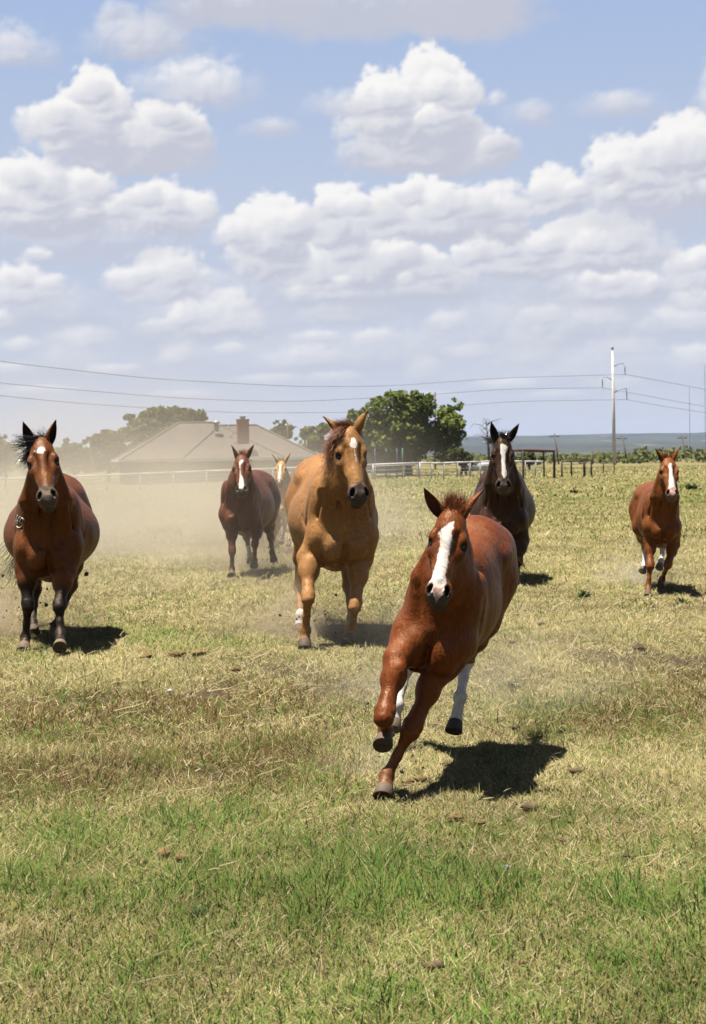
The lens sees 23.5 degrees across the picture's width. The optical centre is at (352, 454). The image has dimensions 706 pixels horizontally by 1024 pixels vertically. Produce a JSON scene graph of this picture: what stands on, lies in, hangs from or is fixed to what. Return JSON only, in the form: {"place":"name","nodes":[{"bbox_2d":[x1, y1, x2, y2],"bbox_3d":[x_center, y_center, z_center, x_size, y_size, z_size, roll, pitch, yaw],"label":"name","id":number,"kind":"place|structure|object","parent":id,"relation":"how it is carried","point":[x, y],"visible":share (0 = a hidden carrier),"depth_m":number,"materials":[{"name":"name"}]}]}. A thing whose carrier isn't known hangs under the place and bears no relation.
{"place":"outdoors","nodes":[
{"label":"outdoors","id":0,"kind":"place"},
{"bbox_2d":[279,423,295,439],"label":"wooden pole","id":1,"kind":"object","parent":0,"point":[287,426],"visible":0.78,"depth_m":189.93,"materials":[{"name":"grey wood"}]},
{"bbox_2d":[0,0,705,447],"bbox_3d":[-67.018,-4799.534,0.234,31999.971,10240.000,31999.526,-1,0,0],"label":"sky","id":2,"kind":"structure","parent":0,"point":[282,202],"depth_m":15910.99,"materials":[{"name":"blue"}]},
{"bbox_2d":[0,452,705,1023],"bbox_3d":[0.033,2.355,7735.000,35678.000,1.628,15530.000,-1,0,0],"label":"ground","id":3,"kind":"structure","parent":0,"point":[668,622],"depth_m":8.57,"materials":[{"name":"green plant"}]},
{"bbox_2d":[0,434,24,488],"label":"brush tree","id":4,"kind":"object","parent":3,"relation":"on","point":[8,456],"visible":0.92,"depth_m":149.22,"materials":[{"name":"green plant"}]},
{"bbox_2d":[34,645,49,651],"bbox_3d":[-2.497,1.556,13.639,0.173,0.062,0.179,-1,0,0],"label":"weed plant","id":5,"kind":"object","parent":3,"relation":"on","point":[41,649],"visible":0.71,"depth_m":13.63,"materials":[{"name":"green plant"}]},
{"bbox_2d":[0,420,99,653],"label":"bay horse","id":6,"kind":"object","parent":3,"relation":"on","point":[51,532],"visible":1,"depth_m":13.70},
{"bbox_2d":[54,437,101,478],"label":"brush tree","id":7,"kind":"object","parent":3,"relation":"on","point":[75,455],"visible":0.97,"depth_m":169.54,"materials":[{"name":"green plant"}]},
{"bbox_2d":[85,429,132,481],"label":"brush tree","id":8,"kind":"object","parent":3,"relation":"on","point":[109,444],"visible":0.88,"depth_m":174.91,"materials":[{"name":"green plant"}]},
{"bbox_2d":[140,653,151,658],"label":"dirt clod","id":9,"kind":"object","parent":3,"relation":"on","point":[147,655],"visible":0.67,"depth_m":12.95,"materials":[{"name":"brown soil"}]},
{"bbox_2d":[117,405,207,461],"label":"oak tree","id":10,"kind":"object","parent":3,"relation":"on","point":[147,423],"visible":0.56,"depth_m":184.66,"materials":[{"name":"green plant"}]},
{"bbox_2d":[157,847,174,856],"bbox_3d":[-0.723,1.530,6.538,0.074,0.035,0.058,-1,0,0],"label":"dirt clod","id":11,"kind":"object","parent":3,"relation":"on","point":[162,851],"visible":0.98,"depth_m":6.53,"materials":[{"name":"brown soil"}]},
{"bbox_2d":[168,650,185,656],"bbox_3d":[-1.365,1.535,13.133,0.143,0.051,0.103,-1,0,15],"label":"dirt clod","id":12,"kind":"object","parent":3,"relation":"on","point":[174,653],"visible":1,"depth_m":13.10,"materials":[{"name":"brown soil"}]},
{"bbox_2d":[174,852,187,859],"bbox_3d":[-0.659,1.534,6.477,0.062,0.024,0.049,-1,0,0],"label":"dirt clod","id":13,"kind":"object","parent":3,"relation":"on","point":[182,856],"visible":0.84,"depth_m":6.46,"materials":[{"name":"brown soil"}]},
{"bbox_2d":[0,464,372,494],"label":"pipe fence","id":14,"kind":"object","parent":3,"relation":"on","point":[139,474],"visible":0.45,"depth_m":123.81,"materials":[{"name":"white metal"}]},
{"bbox_2d":[185,906,211,919],"bbox_3d":[-0.518,1.539,5.701,0.099,0.038,0.111,-1,0,0],"label":"weed plant","id":15,"kind":"object","parent":3,"relation":"on","point":[199,910],"visible":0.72,"depth_m":5.71,"materials":[{"name":"green plant"}]},
{"bbox_2d":[191,649,206,654],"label":"dirt clod","id":16,"kind":"object","parent":3,"relation":"on","point":[198,652],"visible":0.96,"depth_m":13.16,"materials":[{"name":"brown soil"}]},
{"bbox_2d":[111,416,316,483],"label":"house","id":17,"kind":"structure","parent":3,"relation":"on","point":[203,445],"depth_m":153.05,"materials":[{"name":"concrete"}]},
{"bbox_2d":[146,466,163,479],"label":"window","id":18,"kind":"structure","parent":17,"relation":"in","point":[149,468],"depth_m":151.26,"materials":[{"name":"glass"}]},
{"bbox_2d":[194,465,209,479],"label":"window","id":19,"kind":"structure","parent":17,"relation":"in","point":[196,467],"depth_m":152.07,"materials":[{"name":"glass"}]},
{"bbox_2d":[228,462,233,473],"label":"door","id":20,"kind":"structure","parent":17,"relation":"in","point":[230,465],"depth_m":152.56,"materials":[{"name":"brown wood"}]},
{"bbox_2d":[261,464,276,477],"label":"window","id":21,"kind":"structure","parent":17,"relation":"in","point":[262,465],"depth_m":153.23,"materials":[{"name":"glass"}]},
{"bbox_2d":[228,666,241,670],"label":"dirt clod","id":22,"kind":"object","parent":3,"relation":"on","point":[235,668],"visible":1,"depth_m":12.16,"materials":[{"name":"brown soil"}]},
{"bbox_2d":[218,445,288,577],"bbox_3d":[-1.348,0.728,22.585,0.658,1.716,2.818,-1,0,8],"label":"liver chestnut horse","id":23,"kind":"object","parent":3,"relation":"on","point":[250,505],"visible":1,"depth_m":21.65},
{"bbox_2d":[272,453,290,548],"bbox_3d":[-0.996,0.761,27.393,0.688,1.572,2.318,-1,0,0],"label":"palomino foal","id":24,"kind":"object","parent":3,"relation":"on","point":[283,478],"visible":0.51,"depth_m":26.55,"materials":[{"name":"beige fur"}]},
{"bbox_2d":[270,419,293,438],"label":"round tree","id":25,"kind":"object","parent":3,"relation":"on","point":[282,432],"visible":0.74,"depth_m":195.48,"materials":[{"name":"green plant"}]},
{"bbox_2d":[294,422,330,453],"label":"round tree","id":26,"kind":"object","parent":3,"relation":"on","point":[310,435],"visible":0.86,"depth_m":199.34,"materials":[{"name":"green plant"}]},
{"bbox_2d":[1,533,657,773],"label":"flung dirt","id":27,"kind":"structure","parent":3,"relation":"on","point":[314,620],"depth_m":14.41,"materials":[{"name":"brown soil"}]},
{"bbox_2d":[283,410,378,648],"bbox_3d":[-0.187,0.635,14.601,0.767,1.970,2.901,-1,0,-6],"label":"sorrel horse","id":28,"kind":"object","parent":3,"relation":"on","point":[331,513],"visible":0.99,"depth_m":13.59},
{"bbox_2d":[0,540,705,1023],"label":"straw","id":29,"kind":"object","parent":3,"relation":"on","point":[350,730],"visible":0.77,"depth_m":10.52,"materials":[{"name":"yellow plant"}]},
{"bbox_2d":[0,445,705,475],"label":"scrub","id":30,"kind":"object","parent":3,"relation":"on","point":[645,456],"visible":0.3,"depth_m":339.11,"materials":[{"name":"green plant"}]},
{"bbox_2d":[366,448,402,478],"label":"trampoline","id":31,"kind":"object","parent":3,"relation":"on","point":[374,457],"visible":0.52,"depth_m":141.98,"materials":[{"name":"grey plastic"}]},
{"bbox_2d":[374,464,417,477],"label":"farm gate","id":32,"kind":"structure","parent":3,"relation":"on","point":[389,469],"depth_m":138.57,"materials":[{"name":"grey metal"}]},
{"bbox_2d":[344,389,467,475],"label":"oak tree","id":33,"kind":"object","parent":3,"relation":"on","point":[407,427],"visible":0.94,"depth_m":156.36,"materials":[{"name":"green plant"}]},
{"bbox_2d":[401,778,414,783],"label":"dirt clod","id":34,"kind":"object","parent":3,"relation":"on","point":[408,780],"visible":1,"depth_m":7.89,"materials":[{"name":"brown soil"}]},
{"bbox_2d":[413,774,426,781],"bbox_3d":[0.316,1.518,7.944,0.066,0.027,0.060,-1,0,-34],"label":"dirt clod","id":35,"kind":"object","parent":3,"relation":"on","point":[420,778],"visible":0.94,"depth_m":7.93,"materials":[{"name":"brown soil"}]},
{"bbox_2d":[422,959,444,968],"bbox_3d":[0.242,1.524,5.069,0.068,0.024,0.050,-1,0,0],"label":"dirt clod","id":36,"kind":"object","parent":3,"relation":"on","point":[437,963],"visible":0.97,"depth_m":5.06,"materials":[{"name":"brown soil"}]},
{"bbox_2d":[434,392,435,468],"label":"wooden pole","id":37,"kind":"object","parent":3,"relation":"on","point":[435,420],"visible":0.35,"depth_m":229.91,"materials":[{"name":"grey wood"}]},
{"bbox_2d":[373,487,534,799],"bbox_3d":[0.455,0.849,8.511,0.718,1.408,2.194,-1,0,12],"label":"horse","id":38,"kind":"object","parent":3,"relation":"on","point":[461,589],"visible":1,"depth_m":7.68},
{"bbox_2d":[448,812,463,818],"bbox_3d":[0.435,1.519,7.138,0.072,0.026,0.053,-1,0,0],"label":"dirt clod","id":39,"kind":"object","parent":3,"relation":"on","point":[456,815],"visible":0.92,"depth_m":7.13,"materials":[{"name":"brown soil"}]},
{"bbox_2d":[371,461,542,479],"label":"pipe fence","id":40,"kind":"object","parent":3,"relation":"on","point":[419,469],"visible":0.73,"depth_m":140.94,"materials":[{"name":"white metal"}]},
{"bbox_2d":[444,447,474,475],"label":"shrub","id":41,"kind":"object","parent":3,"relation":"on","point":[456,454],"visible":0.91,"depth_m":151.41,"materials":[{"name":"green plant"}]},
{"bbox_2d":[464,462,488,473],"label":"stock trough","id":42,"kind":"object","parent":3,"relation":"on","point":[475,467],"visible":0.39,"depth_m":159.64,"materials":[{"name":"white paint"}]},
{"bbox_2d":[474,819,486,824],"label":"dirt clod","id":43,"kind":"object","parent":3,"relation":"on","point":[483,821],"visible":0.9,"depth_m":7.02,"materials":[{"name":"brown soil"}]},
{"bbox_2d":[466,418,501,460],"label":"dead tree","id":44,"kind":"object","parent":3,"relation":"on","point":[487,431],"visible":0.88,"depth_m":169.96,"materials":[{"name":"grey wood"}]},
{"bbox_2d":[470,422,535,584],"bbox_3d":[1.825,0.591,20.806,0.811,1.959,2.842,-1,0,0],"label":"dark brown horse","id":45,"kind":"object","parent":3,"relation":"on","point":[505,499],"visible":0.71,"depth_m":19.75},
{"bbox_2d":[502,679,521,688],"bbox_3d":[1.048,1.506,11.127,0.194,0.064,0.184,-1,0,0],"label":"weed plant","id":46,"kind":"object","parent":3,"relation":"on","point":[512,684],"visible":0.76,"depth_m":11.12,"materials":[{"name":"green plant"}]},
{"bbox_2d":[509,724,520,728],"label":"dirt clod","id":47,"kind":"object","parent":3,"relation":"on","point":[517,726],"visible":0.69,"depth_m":9.43,"materials":[{"name":"brown soil"}]},
{"bbox_2d":[514,452,542,470],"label":"shrub","id":48,"kind":"object","parent":3,"relation":"on","point":[531,456],"visible":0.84,"depth_m":189.52,"materials":[{"name":"green plant"}]},
{"bbox_2d":[520,802,538,810],"bbox_3d":[0.762,1.512,7.295,0.081,0.030,0.068,-1,0,0],"label":"dirt clod","id":49,"kind":"object","parent":3,"relation":"on","point":[526,805],"visible":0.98,"depth_m":7.27,"materials":[{"name":"brown soil"}]},
{"bbox_2d":[513,449,555,477],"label":"shelter frame","id":50,"kind":"object","parent":3,"relation":"on","point":[536,450],"visible":0.73,"depth_m":132.90,"materials":[{"name":"red metal"}]},
{"bbox_2d":[549,434,559,463],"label":"wooden pole","id":51,"kind":"object","parent":3,"relation":"on","point":[554,436],"visible":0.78,"depth_m":329.88,"materials":[{"name":"grey wood"}]},
{"bbox_2d":[554,727,572,734],"bbox_3d":[1.154,1.512,9.272,0.131,0.043,0.110,-1,0,0],"label":"weed plant","id":52,"kind":"object","parent":3,"relation":"on","point":[563,730],"visible":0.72,"depth_m":9.27,"materials":[{"name":"green plant"}]},
{"bbox_2d":[569,767,581,773],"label":"dirt clod","id":53,"kind":"object","parent":3,"relation":"on","point":[575,770],"visible":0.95,"depth_m":8.10,"materials":[{"name":"brown soil"}]},
{"bbox_2d":[561,459,591,476],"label":"pen fence","id":54,"kind":"object","parent":3,"relation":"on","point":[584,467],"visible":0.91,"depth_m":138.90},
{"bbox_2d":[575,589,592,597],"bbox_3d":[2.443,1.471,18.014,0.296,0.097,0.299,-1,0,0],"label":"weed plant","id":55,"kind":"object","parent":3,"relation":"on","point":[583,593],"visible":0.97,"depth_m":17.99,"materials":[{"name":"green plant"}]},
{"bbox_2d":[592,462,614,471],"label":"wire fence","id":56,"kind":"object","parent":3,"relation":"on","point":[603,466],"visible":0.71,"depth_m":161.30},
{"bbox_2d":[602,347,626,464],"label":"power pole","id":57,"kind":"object","parent":3,"relation":"on","point":[613,429],"visible":0.95,"depth_m":278.83,"materials":[{"name":"wood"}]},
{"bbox_2d":[0,395,705,412],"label":"power line","id":58,"kind":"object","parent":57,"relation":"attached to","point":[332,412],"visible":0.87,"depth_m":237.34,"materials":[{"name":"metal"}]},
{"bbox_2d":[1,361,705,389],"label":"power line","id":59,"kind":"object","parent":57,"relation":"attached to","point":[323,386],"visible":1,"depth_m":239.69,"materials":[{"name":"metal"}]},
{"bbox_2d":[4,383,705,406],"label":"power line","id":60,"kind":"object","parent":57,"relation":"attached to","point":[314,400],"visible":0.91,"depth_m":233.90,"materials":[{"name":"metal"}]},
{"bbox_2d":[617,436,626,456],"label":"wooden pole","id":61,"kind":"object","parent":3,"relation":"on","point":[622,438],"visible":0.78,"depth_m":329.88,"materials":[{"name":"grey wood"}]},
{"bbox_2d":[632,643,645,649],"bbox_3d":[2.214,1.486,13.114,0.109,0.048,0.074,-1,0,0],"label":"dirt clod","id":62,"kind":"object","parent":3,"relation":"on","point":[638,646],"visible":1,"depth_m":13.10,"materials":[{"name":"brown soil"}]},
{"bbox_2d":[628,447,681,596],"bbox_3d":[3.343,0.719,18.819,0.534,1.614,2.270,-1,0,7],"label":"red foal","id":63,"kind":"object","parent":3,"relation":"on","point":[654,511],"visible":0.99,"depth_m":18.09},
{"bbox_2d":[677,435,687,461],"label":"wooden pole","id":64,"kind":"object","parent":3,"relation":"on","point":[683,445],"visible":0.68,"depth_m":339.88,"materials":[{"name":"grey wood"}]},
{"bbox_2d":[672,596,694,603],"bbox_3d":[3.344,1.455,17.066,0.277,0.097,0.231,-1,0,21],"label":"weed plant","id":65,"kind":"object","parent":3,"relation":"on","point":[681,600],"visible":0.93,"depth_m":17.05,"materials":[{"name":"green plant"}]},
{"bbox_2d":[689,396,689,429],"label":"radio mast","id":66,"kind":"object","parent":3,"relation":"on","point":[689,412],"visible":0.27,"depth_m":2999.78,"materials":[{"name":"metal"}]},
{"bbox_2d":[684,483,697,489],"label":"weed plant","id":67,"kind":"object","parent":3,"relation":"on","point":[689,486],"visible":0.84,"depth_m":75.14,"materials":[{"name":"green plant"}]},
{"bbox_2d":[17,442,704,460],"bbox_3d":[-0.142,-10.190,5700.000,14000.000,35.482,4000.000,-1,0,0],"label":"hills","id":68,"kind":"structure","parent":0,"point":[572,448],"depth_m":4786.95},
{"bbox_2d":[18,432,704,454],"bbox_3d":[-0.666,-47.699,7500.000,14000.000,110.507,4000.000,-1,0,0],"label":"hills","id":69,"kind":"structure","parent":0,"point":[636,438],"depth_m":6749.66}
]}

